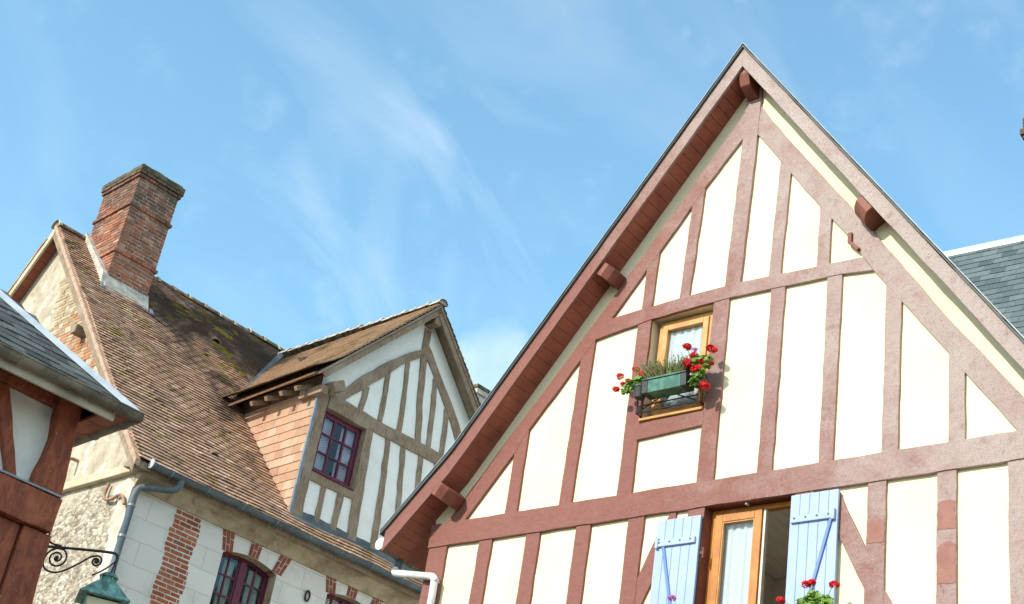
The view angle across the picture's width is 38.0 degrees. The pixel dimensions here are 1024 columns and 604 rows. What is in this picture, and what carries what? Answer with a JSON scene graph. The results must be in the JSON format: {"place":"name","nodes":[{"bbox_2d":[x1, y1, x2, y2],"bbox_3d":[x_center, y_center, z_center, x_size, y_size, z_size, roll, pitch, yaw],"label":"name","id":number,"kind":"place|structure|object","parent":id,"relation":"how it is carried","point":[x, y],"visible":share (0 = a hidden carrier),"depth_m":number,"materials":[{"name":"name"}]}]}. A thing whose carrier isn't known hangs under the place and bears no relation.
{"place":"outdoors","nodes":[
{"label":"outdoors","id":0,"kind":"place"},
{"bbox_2d":[0,289,144,603],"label":"timber corner house","id":1,"kind":"structure","parent":0,"point":[59,400],"depth_m":11.27,"materials":[{"name":"brown paint"}]},
{"bbox_2d":[43,533,129,603],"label":"wall lantern","id":2,"kind":"object","parent":1,"relation":"attached to","point":[105,588],"depth_m":10.97,"materials":[{"name":"teal metal"}]},
{"bbox_2d":[7,163,490,603],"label":"stone house","id":3,"kind":"structure","parent":0,"point":[240,464],"depth_m":24.34,"materials":[{"name":"stone"}]},
{"bbox_2d":[212,554,268,603],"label":"window","id":4,"kind":"structure","parent":3,"relation":"in","point":[252,585],"depth_m":22.33,"materials":[{"name":"purple paint"}]},
{"bbox_2d":[312,412,361,490],"bbox_3d":[-2.862,2.419,24.273,0.233,1.118,0.869,-19,-41,41],"label":"dormer window","id":5,"kind":"structure","parent":3,"relation":"in","point":[341,467],"depth_m":24.38,"materials":[{"name":"purple paint"}]},
{"bbox_2d":[326,596,351,603],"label":"window","id":6,"kind":"structure","parent":3,"relation":"in","point":[341,601],"depth_m":23.54,"materials":[{"name":"red paint"}]},
{"bbox_2d":[0,0,1023,390],"label":"sky","id":7,"kind":"structure","parent":0,"point":[341,165],"materials":[{"name":"blue"}]},
{"bbox_2d":[668,595,675,603],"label":"geranium","id":8,"kind":"object","parent":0,"point":[671,597],"visible":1,"depth_m":12.82,"materials":[{"name":"pink plant"}]},
{"bbox_2d":[375,42,1023,603],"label":"half timbered house","id":9,"kind":"structure","parent":0,"point":[851,420],"depth_m":13.82,"materials":[{"name":"beige paint"}]},
{"bbox_2d":[633,383,644,400],"bbox_3d":[1.228,0.869,14.259,0.153,0.120,0.153,-15,-38,36],"label":"plant pot","id":10,"kind":"object","parent":9,"relation":"on","point":[638,395],"visible":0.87,"depth_m":14.22,"materials":[{"name":"metal"}]},
{"bbox_2d":[612,366,645,394],"bbox_3d":[1.151,0.765,14.384,0.404,0.301,0.170,-15,-38,36],"label":"geranium","id":11,"kind":"object","parent":10,"relation":"in","point":[629,383],"visible":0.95,"depth_m":14.33,"materials":[{"name":"green plant"}]},
{"bbox_2d":[641,370,693,399],"bbox_3d":[1.481,0.789,14.080,0.500,0.155,0.202,-15,-38,36],"label":"flower box","id":12,"kind":"object","parent":9,"relation":"attached to","point":[666,385],"visible":0.8,"depth_m":14.02,"materials":[{"name":"plastic"}]},
{"bbox_2d":[634,353,693,378],"bbox_3d":[1.460,0.626,14.130,0.775,0.226,0.380,-15,-38,36],"label":"heather","id":13,"kind":"object","parent":12,"relation":"in","point":[650,370],"visible":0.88,"depth_m":14.12,"materials":[{"name":"green plant"}]},
{"bbox_2d":[650,312,712,415],"bbox_3d":[1.672,0.645,14.483,0.630,1.110,0.103,-15,-38,36],"label":"window","id":14,"kind":"structure","parent":9,"relation":"in","point":[698,337],"depth_m":14.61,"materials":[{"name":"brown wood"}]},
{"bbox_2d":[691,372,707,388],"bbox_3d":[1.740,0.731,13.867,0.153,0.120,0.153,-15,-38,36],"label":"plant pot","id":15,"kind":"object","parent":9,"relation":"on","point":[701,378],"visible":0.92,"depth_m":13.84,"materials":[{"name":"plastic"}]},
{"bbox_2d":[682,343,717,390],"bbox_3d":[1.732,0.601,13.940,0.385,0.581,0.240,-15,-38,36],"label":"geranium","id":16,"kind":"object","parent":15,"relation":"in","point":[698,365],"visible":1,"depth_m":13.87,"materials":[{"name":"red plant"}]},
{"bbox_2d":[705,500,790,603],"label":"window","id":17,"kind":"structure","parent":9,"relation":"in","point":[746,543],"depth_m":13.00,"materials":[{"name":"orange wood"}]},
{"bbox_2d":[776,579,839,603],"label":"geranium","id":18,"kind":"object","parent":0,"point":[813,597],"visible":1,"depth_m":11.93,"materials":[{"name":"green plant"}]},
{"bbox_2d":[943,118,1023,336],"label":"slate roofed house","id":19,"kind":"structure","parent":0,"point":[992,272],"depth_m":27.22,"materials":[{"name":"stone"}]}
]}

